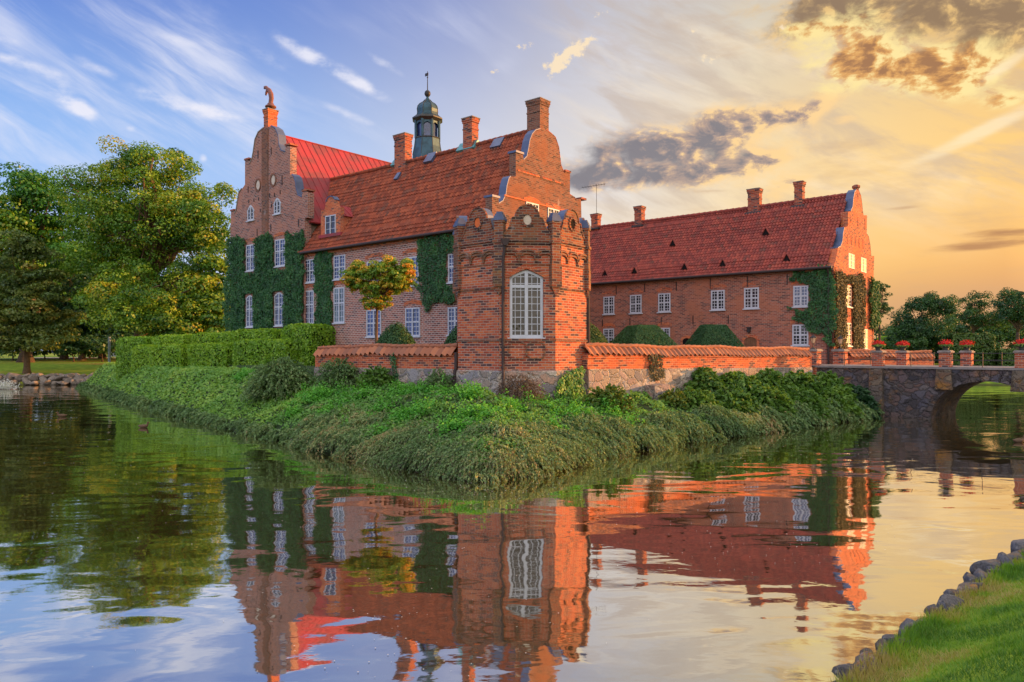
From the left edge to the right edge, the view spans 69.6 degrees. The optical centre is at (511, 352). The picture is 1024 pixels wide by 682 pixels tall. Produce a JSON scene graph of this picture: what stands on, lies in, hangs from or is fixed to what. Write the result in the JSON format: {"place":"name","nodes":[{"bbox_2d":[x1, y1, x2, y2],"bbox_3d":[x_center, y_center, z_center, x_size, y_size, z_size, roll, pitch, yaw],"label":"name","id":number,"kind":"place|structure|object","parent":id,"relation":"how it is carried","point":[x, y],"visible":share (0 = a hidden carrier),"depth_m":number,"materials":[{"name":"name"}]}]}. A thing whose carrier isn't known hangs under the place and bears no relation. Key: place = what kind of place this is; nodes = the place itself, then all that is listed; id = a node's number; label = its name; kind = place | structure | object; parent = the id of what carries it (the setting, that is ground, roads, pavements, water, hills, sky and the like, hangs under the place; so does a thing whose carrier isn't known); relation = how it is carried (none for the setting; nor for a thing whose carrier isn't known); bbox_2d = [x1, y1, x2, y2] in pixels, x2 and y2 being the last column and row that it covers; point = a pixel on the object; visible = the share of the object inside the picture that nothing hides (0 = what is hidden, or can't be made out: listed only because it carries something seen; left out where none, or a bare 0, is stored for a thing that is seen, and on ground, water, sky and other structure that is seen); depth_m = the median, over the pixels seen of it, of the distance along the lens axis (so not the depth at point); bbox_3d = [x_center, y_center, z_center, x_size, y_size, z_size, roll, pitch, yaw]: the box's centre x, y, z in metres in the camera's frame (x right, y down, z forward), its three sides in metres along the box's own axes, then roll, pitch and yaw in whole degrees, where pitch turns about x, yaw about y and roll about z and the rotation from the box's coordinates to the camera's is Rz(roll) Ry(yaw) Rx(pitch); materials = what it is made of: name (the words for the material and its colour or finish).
{"place":"outdoors","nodes":[
{"label":"outdoors","id":0,"kind":"place"},
{"bbox_2d":[412,71,441,157],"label":"roof turret","id":1,"kind":"object","parent":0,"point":[427,119],"visible":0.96,"depth_m":67.51,"materials":[{"name":"teal metal"}]},
{"bbox_2d":[89,365,848,478],"bbox_3d":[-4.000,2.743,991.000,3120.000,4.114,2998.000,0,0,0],"label":"island bank","id":2,"kind":"structure","parent":0,"point":[639,404],"depth_m":32.26,"materials":[{"name":"plant"}]},
{"bbox_2d":[115,336,152,380],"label":"clipped hedge","id":3,"kind":"object","parent":2,"relation":"on","point":[124,346],"visible":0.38,"depth_m":60.21,"materials":[{"name":"green plant"}]},
{"bbox_2d":[131,344,156,373],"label":"clipped hedge","id":4,"kind":"object","parent":2,"relation":"on","point":[140,354],"visible":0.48,"depth_m":57.93,"materials":[{"name":"green plant"}]},
{"bbox_2d":[148,343,194,367],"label":"clipped hedge","id":5,"kind":"object","parent":2,"relation":"on","point":[169,355],"visible":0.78,"depth_m":54.52,"materials":[{"name":"green plant"}]},
{"bbox_2d":[152,333,193,344],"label":"clipped hedge","id":6,"kind":"object","parent":2,"relation":"on","point":[171,339],"visible":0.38,"depth_m":57.24,"materials":[{"name":"green plant"}]},
{"bbox_2d":[186,342,236,366],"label":"clipped hedge","id":7,"kind":"object","parent":2,"relation":"on","point":[212,354],"visible":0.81,"depth_m":52.48,"materials":[{"name":"green plant"}]},
{"bbox_2d":[190,331,233,343],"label":"clipped hedge","id":8,"kind":"object","parent":2,"relation":"on","point":[206,337],"visible":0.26,"depth_m":55.49,"materials":[{"name":"green plant"}]},
{"bbox_2d":[228,328,282,345],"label":"clipped hedge","id":9,"kind":"object","parent":2,"relation":"on","point":[261,333],"visible":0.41,"depth_m":51.93,"materials":[{"name":"green plant"}]},
{"bbox_2d":[232,337,300,365],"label":"clipped hedge","id":10,"kind":"object","parent":2,"relation":"on","point":[259,351],"visible":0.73,"depth_m":49.33,"materials":[{"name":"green plant"}]},
{"bbox_2d":[237,356,316,404],"bbox_3d":[-11.524,1.668,36.569,4.184,3.012,4.056,0,0,20],"label":"shrub","id":11,"kind":"object","parent":2,"relation":"on","point":[278,376],"visible":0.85,"depth_m":35.63,"materials":[{"name":"green plant"}]},
{"bbox_2d":[280,323,335,365],"bbox_3d":[-13.786,-0.498,50.027,3.107,3.057,2.719,0,0,31],"label":"clipped hedge","id":12,"kind":"object","parent":2,"relation":"on","point":[310,337],"visible":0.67,"depth_m":48.88,"materials":[{"name":"green plant"}]},
{"bbox_2d":[230,86,390,329],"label":"gabled house","id":13,"kind":"structure","parent":2,"relation":"on","point":[283,190],"depth_m":55.41,"materials":[{"name":"red brick"}]},
{"bbox_2d":[244,244,254,271],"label":"window","id":14,"kind":"structure","parent":13,"relation":"in","point":[250,255],"depth_m":56.74,"materials":[{"name":"white paint"}]},
{"bbox_2d":[245,295,253,327],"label":"window","id":15,"kind":"structure","parent":13,"relation":"in","point":[249,312],"depth_m":56.74,"materials":[{"name":"white paint"}]},
{"bbox_2d":[222,229,306,331],"bbox_3d":[-18.960,-4.189,55.579,11.487,10.103,0.340,0,0,40],"label":"ivy","id":16,"kind":"object","parent":13,"relation":"attached to","point":[242,285],"visible":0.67,"depth_m":55.31,"materials":[{"name":"green plant"}]},
{"bbox_2d":[273,292,283,326],"bbox_3d":[-17.156,-3.148,54.217,1.343,2.551,0.190,0,0,40],"label":"window","id":17,"kind":"structure","parent":13,"relation":"in","point":[278,299],"depth_m":54.21,"materials":[{"name":"white paint"}]},
{"bbox_2d":[273,239,285,267],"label":"window","id":18,"kind":"structure","parent":13,"relation":"in","point":[279,259],"depth_m":54.13,"materials":[{"name":"white paint"}]},
{"bbox_2d":[309,357,358,390],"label":"shrub","id":19,"kind":"object","parent":2,"relation":"on","point":[339,372],"visible":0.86,"depth_m":34.78,"materials":[{"name":"green plant"}]},
{"bbox_2d":[355,365,392,388],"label":"shrub","id":20,"kind":"object","parent":2,"relation":"on","point":[378,375],"visible":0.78,"depth_m":33.24,"materials":[{"name":"green plant"}]},
{"bbox_2d":[338,254,417,342],"bbox_3d":[-6.911,-1.872,37.948,4.123,6.348,2.568,0,0,0],"label":"tree","id":21,"kind":"object","parent":2,"relation":"on","point":[388,276],"visible":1,"depth_m":37.59,"materials":[{"name":"green plant"}]},
{"bbox_2d":[313,343,457,387],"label":"garden wall","id":22,"kind":"structure","parent":2,"relation":"on","point":[415,363],"depth_m":33.62,"materials":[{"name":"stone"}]},
{"bbox_2d":[376,321,415,343],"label":"topiary","id":23,"kind":"object","parent":2,"relation":"on","point":[396,333],"visible":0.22,"depth_m":36.48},
{"bbox_2d":[85,362,748,467],"bbox_3d":[-9.392,2.146,48.545,67.009,2.496,55.138,0,0,0],"label":"creeping cover","id":24,"kind":"object","parent":2,"relation":"on","point":[213,372],"visible":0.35,"depth_m":34.16,"materials":[{"name":"green plant"}]},
{"bbox_2d":[416,368,458,390],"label":"shrub","id":25,"kind":"object","parent":2,"relation":"on","point":[433,377],"visible":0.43,"depth_m":31.03,"materials":[{"name":"green plant"}]},
{"bbox_2d":[232,367,644,436],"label":"nettles","id":26,"kind":"object","parent":2,"relation":"on","point":[452,423],"visible":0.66,"depth_m":27.90,"materials":[{"name":"green plant"}]},
{"bbox_2d":[297,97,586,344],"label":"castle wing","id":27,"kind":"structure","parent":2,"relation":"on","point":[400,204],"depth_m":46.66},
{"bbox_2d":[305,259,314,283],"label":"window","id":28,"kind":"structure","parent":27,"relation":"in","point":[310,278],"depth_m":51.99,"materials":[{"name":"white paint"}]},
{"bbox_2d":[306,290,313,322],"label":"window","id":29,"kind":"structure","parent":27,"relation":"in","point":[309,294],"depth_m":52.01,"materials":[{"name":"white paint"}]},
{"bbox_2d":[312,250,334,326],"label":"ivy","id":30,"kind":"object","parent":27,"relation":"attached to","point":[321,301],"visible":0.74,"depth_m":50.84,"materials":[{"name":"green plant"}]},
{"bbox_2d":[332,254,345,280],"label":"window","id":31,"kind":"structure","parent":27,"relation":"in","point":[339,260],"depth_m":49.82,"materials":[{"name":"white paint"}]},
{"bbox_2d":[332,287,345,323],"bbox_3d":[-11.720,-3.147,49.885,1.336,2.472,0.190,0,0,40],"label":"window","id":32,"kind":"structure","parent":27,"relation":"in","point":[339,293],"depth_m":49.84,"materials":[{"name":"white paint"}]},
{"bbox_2d":[365,310,380,337],"bbox_3d":[-8.937,-1.832,47.575,1.613,1.832,0.190,0,0,40],"label":"window","id":33,"kind":"structure","parent":27,"relation":"in","point":[370,315],"depth_m":47.69,"materials":[{"name":"white paint"}]},
{"bbox_2d":[405,307,420,337],"bbox_3d":[-6.113,-1.819,45.230,1.487,1.840,0.190,0,0,40],"label":"window","id":34,"kind":"structure","parent":27,"relation":"in","point":[412,315],"depth_m":45.18,"materials":[{"name":"white paint"}]},
{"bbox_2d":[414,228,454,311],"bbox_3d":[-4.378,-4.866,43.645,3.986,5.015,0.317,0,0,40],"label":"ivy","id":35,"kind":"object","parent":27,"relation":"attached to","point":[436,249],"visible":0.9,"depth_m":43.81,"materials":[{"name":"green plant"}]},
{"bbox_2d":[446,307,456,336],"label":"window","id":36,"kind":"structure","parent":27,"relation":"in","point":[452,311],"depth_m":43.09,"materials":[{"name":"white paint"}]},
{"bbox_2d":[75,381,884,484],"bbox_3d":[-9.674,2.998,48.526,68.497,3.468,57.132,0,0,0],"label":"cotoneaster cover","id":37,"kind":"object","parent":2,"relation":"on","point":[556,447],"visible":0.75,"depth_m":25.91,"materials":[{"name":"green plant"}]},
{"bbox_2d":[452,204,590,397],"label":"corner tower","id":38,"kind":"structure","parent":2,"relation":"on","point":[521,287],"depth_m":30.14,"materials":[{"name":"brick"}]},
{"bbox_2d":[508,270,544,338],"bbox_3d":[0.585,-1.943,30.085,1.550,2.856,0.190,0,0,-5],"label":"window","id":39,"kind":"structure","parent":38,"relation":"in","point":[526,286],"depth_m":30.09,"materials":[{"name":"white paint"}]},
{"bbox_2d":[553,366,586,402],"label":"creeper","id":40,"kind":"object","parent":38,"relation":"attached to","point":[569,386],"visible":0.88,"depth_m":30.41,"materials":[{"name":"green plant"}]},
{"bbox_2d":[489,372,553,402],"bbox_3d":[0.273,1.779,28.866,2.807,1.982,2.515,0,0,0],"label":"shrub","id":41,"kind":"object","parent":2,"relation":"on","point":[518,392],"visible":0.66,"depth_m":28.71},
{"bbox_2d":[590,323,608,342],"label":"topiary","id":42,"kind":"object","parent":2,"relation":"on","point":[596,336],"visible":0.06,"depth_m":40.27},
{"bbox_2d":[579,383,639,415],"bbox_3d":[3.867,2.006,29.792,2.469,1.519,2.366,0,0,0],"label":"shrub","id":43,"kind":"object","parent":2,"relation":"on","point":[599,392],"visible":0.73,"depth_m":29.37,"materials":[{"name":"green plant"}]},
{"bbox_2d":[602,416,637,441],"bbox_3d":[3.712,3.053,27.546,2.288,1.378,2.442,0,0,0],"label":"cotoneaster","id":44,"kind":"object","parent":2,"relation":"on","point":[619,426],"visible":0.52,"depth_m":26.99,"materials":[{"name":"green plant"}]},
{"bbox_2d":[610,324,677,345],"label":"topiary","id":45,"kind":"object","parent":2,"relation":"on","point":[647,334],"visible":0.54,"depth_m":43.60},
{"bbox_2d":[645,383,674,400],"bbox_3d":[6.699,1.928,33.657,1.270,0.976,0.850,0,0,-30],"label":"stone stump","id":46,"kind":"object","parent":2,"relation":"on","point":[654,391],"visible":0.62,"depth_m":33.22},
{"bbox_2d":[642,410,686,435],"bbox_3d":[5.888,3.043,29.460,2.431,1.455,2.549,0,0,0],"label":"cotoneaster","id":47,"kind":"object","parent":2,"relation":"on","point":[662,417],"visible":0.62,"depth_m":29.06,"materials":[{"name":"green plant"}]},
{"bbox_2d":[657,387,689,409],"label":"shrub","id":48,"kind":"object","parent":2,"relation":"on","point":[672,396],"visible":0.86,"depth_m":32.66,"materials":[{"name":"green plant"}]},
{"bbox_2d":[582,342,813,394],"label":"garden wall","id":49,"kind":"structure","parent":2,"relation":"on","point":[626,366],"depth_m":34.93,"materials":[{"name":"stone"}]},
{"bbox_2d":[648,353,664,381],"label":"ivy","id":50,"kind":"object","parent":49,"relation":"attached to","point":[654,376],"visible":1,"depth_m":33.91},
{"bbox_2d":[677,385,723,414],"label":"shrub","id":51,"kind":"object","parent":2,"relation":"on","point":[699,396],"visible":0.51,"depth_m":32.85,"materials":[{"name":"green plant"}]},
{"bbox_2d":[683,366,728,393],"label":"shrub","id":52,"kind":"object","parent":2,"relation":"on","point":[706,378],"visible":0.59,"depth_m":35.28,"materials":[{"name":"green plant"}]},
{"bbox_2d":[692,402,734,426],"bbox_3d":[8.716,2.852,32.301,2.342,1.314,2.574,0,0,0],"label":"cotoneaster","id":53,"kind":"object","parent":2,"relation":"on","point":[717,410],"visible":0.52,"depth_m":31.87,"materials":[{"name":"green plant"}]},
{"bbox_2d":[685,324,744,346],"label":"topiary","id":54,"kind":"object","parent":2,"relation":"on","point":[711,334],"visible":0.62,"depth_m":48.05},
{"bbox_2d":[590,180,873,363],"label":"castle wing","id":55,"kind":"structure","parent":2,"relation":"on","point":[678,279],"depth_m":56.27,"materials":[{"name":"brick"}]},
{"bbox_2d":[602,296,614,314],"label":"window","id":56,"kind":"structure","parent":55,"relation":"in","point":[608,302],"depth_m":61.38,"materials":[{"name":"white paint"}]},
{"bbox_2d":[628,294,642,313],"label":"window","id":57,"kind":"structure","parent":55,"relation":"in","point":[635,300],"depth_m":59.73,"materials":[{"name":"white paint"}]},
{"bbox_2d":[657,293,671,312],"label":"window","id":58,"kind":"structure","parent":55,"relation":"in","point":[664,299],"depth_m":58.09,"materials":[{"name":"white paint"}]},
{"bbox_2d":[709,290,725,310],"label":"window","id":59,"kind":"structure","parent":55,"relation":"in","point":[717,296],"depth_m":55.23,"materials":[{"name":"white paint"}]},
{"bbox_2d":[742,287,759,309],"bbox_3d":[17.447,-3.900,53.627,1.278,1.587,0.190,0,0,40],"label":"window","id":60,"kind":"structure","parent":55,"relation":"in","point":[751,295],"depth_m":53.61,"materials":[{"name":"white paint"}]},
{"bbox_2d":[742,334,759,346],"bbox_3d":[17.414,-0.152,53.679,1.312,2.303,0.130,0,0,40],"label":"door","id":61,"kind":"structure","parent":55,"relation":"in","point":[750,340],"depth_m":53.64,"materials":[{"name":"brick"}]},
{"bbox_2d":[792,285,808,307],"bbox_3d":[20.158,-3.877,51.376,1.210,1.542,0.190,0,0,40],"label":"window","id":62,"kind":"structure","parent":55,"relation":"in","point":[800,293],"depth_m":51.34,"materials":[{"name":"white paint"}]},
{"bbox_2d":[791,324,809,346],"bbox_3d":[20.132,-1.165,51.397,1.276,1.534,0.190,0,0,40],"label":"window","id":63,"kind":"structure","parent":55,"relation":"in","point":[800,335],"depth_m":51.38,"materials":[{"name":"white paint"}]},
{"bbox_2d":[786,263,838,348],"bbox_3d":[20.693,-3.160,50.769,3.534,5.895,0.347,0,0,39],"label":"ivy","id":64,"kind":"object","parent":55,"relation":"attached to","point":[818,285],"visible":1,"depth_m":50.44,"materials":[{"name":"green plant"}]},
{"bbox_2d":[833,269,866,349],"bbox_3d":[24.372,-2.933,52.818,0.307,6.030,7.969,0,0,40],"label":"ivy","id":65,"kind":"object","parent":55,"relation":"attached to","point":[859,322],"visible":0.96,"depth_m":53.18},
{"bbox_2d":[868,276,881,329],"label":"ivy","id":66,"kind":"object","parent":55,"relation":"attached to","point":[874,291],"visible":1,"depth_m":57.11,"materials":[{"name":"green plant"}]},
{"bbox_2d":[712,384,760,415],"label":"shrub","id":67,"kind":"object","parent":2,"relation":"on","point":[738,399],"visible":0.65,"depth_m":33.74,"materials":[{"name":"green plant"}]},
{"bbox_2d":[719,371,760,394],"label":"shrub","id":68,"kind":"object","parent":2,"relation":"on","point":[743,380],"visible":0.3,"depth_m":36.24,"materials":[{"name":"green plant"}]},
{"bbox_2d":[755,403,785,424],"bbox_3d":[11.530,3.086,34.475,2.373,1.450,2.275,0,0,40],"label":"cotoneaster","id":69,"kind":"object","parent":2,"relation":"on","point":[771,410],"visible":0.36,"depth_m":33.94,"materials":[{"name":"green plant"}]},
{"bbox_2d":[747,383,797,419],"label":"shrub","id":70,"kind":"object","parent":2,"relation":"on","point":[777,399],"visible":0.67,"depth_m":35.16,"materials":[{"name":"green plant"}]},
{"bbox_2d":[752,367,796,398],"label":"shrub","id":71,"kind":"object","parent":2,"relation":"on","point":[774,378],"visible":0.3,"depth_m":37.44,"materials":[{"name":"green plant"}]},
{"bbox_2d":[783,368,827,396],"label":"shrub","id":72,"kind":"object","parent":2,"relation":"on","point":[804,380],"visible":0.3,"depth_m":39.19,"materials":[{"name":"green plant"}]},
{"bbox_2d":[794,400,821,424],"bbox_3d":[14.001,3.071,36.548,2.414,1.437,2.451,0,0,-40],"label":"cotoneaster","id":73,"kind":"object","parent":2,"relation":"on","point":[802,408],"visible":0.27,"depth_m":35.87,"materials":[{"name":"green plant"}]},
{"bbox_2d":[786,387,831,419],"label":"shrub","id":74,"kind":"object","parent":2,"relation":"on","point":[816,403],"visible":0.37,"depth_m":36.77,"materials":[{"name":"green plant"}]},
{"bbox_2d":[809,349,822,374],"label":"gate pillar","id":75,"kind":"structure","parent":2,"relation":"on","point":[816,353],"depth_m":43.94,"materials":[{"name":"brick"}]},
{"bbox_2d":[816,370,856,402],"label":"shrub","id":76,"kind":"object","parent":2,"relation":"on","point":[829,378],"visible":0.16,"depth_m":40.46,"materials":[{"name":"green plant"}]},
{"bbox_2d":[831,349,849,363],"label":"gate pillar","id":77,"kind":"structure","parent":2,"relation":"on","point":[838,353],"depth_m":46.98,"materials":[{"name":"brick"}]},
{"bbox_2d":[851,384,881,418],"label":"shrub","id":78,"kind":"object","parent":2,"relation":"on","point":[865,397],"visible":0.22,"depth_m":40.31,"materials":[{"name":"green plant"}]},
{"bbox_2d":[848,349,934,364],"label":"garden wall","id":79,"kind":"structure","parent":2,"relation":"on","point":[855,356],"depth_m":48.95,"materials":[{"name":"brick"}]},
{"bbox_2d":[811,350,1023,418],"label":"stone bridge","id":80,"kind":"structure","parent":2,"relation":"on","point":[902,388],"depth_m":40.30,"materials":[{"name":"stone"}]},
{"bbox_2d":[0,385,1023,681],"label":"water","id":81,"kind":"structure","parent":0,"point":[164,549],"depth_m":13.29,"materials":[{"name":"liquid"}]},
{"bbox_2d":[936,594,964,609],"bbox_3d":[5.916,3.445,9.940,0.570,0.334,0.313,-11,9,-27],"label":"bank stone","id":82,"kind":"object","parent":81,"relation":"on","point":[946,600],"visible":0.47,"depth_m":9.88,"materials":[{"name":"grey stone"}]},
{"bbox_2d":[969,559,1001,573],"bbox_3d":[7.731,3.502,11.900,0.725,0.288,0.422,3,2,-33],"label":"bank stone","id":83,"kind":"object","parent":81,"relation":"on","point":[980,564],"visible":0.56,"depth_m":11.78,"materials":[{"name":"grey stone"}]},
{"bbox_2d":[0,352,1023,681],"bbox_3d":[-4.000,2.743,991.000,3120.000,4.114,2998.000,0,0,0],"label":"ground","id":84,"kind":"structure","parent":0,"point":[54,364],"depth_m":9.19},
{"bbox_2d":[0,193,41,309],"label":"broadleaf tree","id":85,"kind":"object","parent":84,"relation":"on","point":[8,224],"visible":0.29,"depth_m":101.52,"materials":[{"name":"green plant"}]},
{"bbox_2d":[0,228,87,373],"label":"chestnut tree","id":86,"kind":"object","parent":84,"relation":"on","point":[28,326],"visible":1,"depth_m":84.09,"materials":[{"name":"green plant"}]},
{"bbox_2d":[0,162,97,362],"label":"broadleaf tree","id":87,"kind":"object","parent":84,"relation":"on","point":[31,191],"visible":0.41,"depth_m":105.28,"materials":[{"name":"green plant"}]},
{"bbox_2d":[37,229,96,359],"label":"broadleaf tree","id":88,"kind":"object","parent":84,"relation":"on","point":[63,357],"visible":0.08,"depth_m":123.53,"materials":[{"name":"green plant"}]},
{"bbox_2d":[47,332,98,361],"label":"bush","id":89,"kind":"object","parent":84,"relation":"on","point":[72,348],"visible":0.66,"depth_m":110.94,"materials":[{"name":"green plant"}]},
{"bbox_2d":[46,273,112,360],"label":"broadleaf tree","id":90,"kind":"object","parent":84,"relation":"on","point":[86,330],"visible":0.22,"depth_m":117.81,"materials":[{"name":"green plant"}]},
{"bbox_2d":[79,335,122,361],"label":"bush","id":91,"kind":"object","parent":84,"relation":"on","point":[100,345],"visible":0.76,"depth_m":111.20,"materials":[{"name":"green plant"}]},
{"bbox_2d":[87,297,134,358],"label":"broadleaf tree","id":92,"kind":"object","parent":84,"relation":"on","point":[115,335],"visible":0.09,"depth_m":118.91,"materials":[{"name":"green plant"}]},
{"bbox_2d":[44,135,238,336],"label":"broadleaf tree","id":93,"kind":"object","parent":84,"relation":"on","point":[167,224],"visible":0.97,"depth_m":84.20,"materials":[{"name":"green plant"}]},
{"bbox_2d":[147,253,229,336],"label":"broadleaf tree","id":94,"kind":"object","parent":84,"relation":"on","point":[213,303],"visible":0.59,"depth_m":81.63,"materials":[{"name":"green plant"}]},
{"bbox_2d":[831,663,855,679],"bbox_3d":[3.600,3.489,7.934,0.373,0.230,0.214,4,-10,-23],"label":"bank stone","id":95,"kind":"object","parent":84,"relation":"on","point":[843,668],"visible":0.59,"depth_m":7.89,"materials":[{"name":"grey stone"}]},
{"bbox_2d":[874,281,892,340],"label":"broadleaf tree","id":96,"kind":"object","parent":84,"relation":"on","point":[884,307],"visible":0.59,"depth_m":71.81,"materials":[{"name":"green plant"}]},
{"bbox_2d":[881,290,961,357],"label":"broadleaf tree","id":97,"kind":"object","parent":84,"relation":"on","point":[921,331],"visible":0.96,"depth_m":94.46,"materials":[{"name":"green plant"}]},
{"bbox_2d":[830,549,1023,681],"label":"grass","id":98,"kind":"structure","parent":84,"relation":"on","point":[1008,569],"depth_m":8.27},
{"bbox_2d":[934,317,1006,348],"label":"broadleaf tree","id":99,"kind":"object","parent":84,"relation":"on","point":[961,329],"visible":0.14,"depth_m":132.85,"materials":[{"name":"green plant"}]},
{"bbox_2d":[949,332,995,365],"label":"clipped hedge","id":100,"kind":"object","parent":84,"relation":"on","point":[984,343],"visible":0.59,"depth_m":92.02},
{"bbox_2d":[945,290,1010,332],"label":"broadleaf tree","id":101,"kind":"object","parent":84,"relation":"on","point":[972,315],"visible":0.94,"depth_m":115.47,"materials":[{"name":"green plant"}]},
{"bbox_2d":[965,309,1023,349],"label":"broadleaf tree","id":102,"kind":"object","parent":84,"relation":"on","point":[1010,333],"visible":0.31,"depth_m":135.08,"materials":[{"name":"green plant"}]},
{"bbox_2d":[995,348,1017,365],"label":"clipped hedge","id":103,"kind":"object","parent":84,"relation":"on","point":[1008,359],"visible":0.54,"depth_m":90.16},
{"bbox_2d":[990,287,1023,348],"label":"broadleaf tree","id":104,"kind":"object","parent":84,"relation":"on","point":[1014,316],"visible":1,"depth_m":109.68,"materials":[{"name":"green plant"}]},
{"bbox_2d":[0,0,1023,350],"label":"sky","id":105,"kind":"structure","parent":0,"point":[674,107],"materials":[{"name":"blue"}]},
{"bbox_2d":[816,385,864,421],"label":"shrub","id":106,"kind":"object","parent":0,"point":[840,394],"visible":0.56,"depth_m":38.53,"materials":[{"name":"green plant"}]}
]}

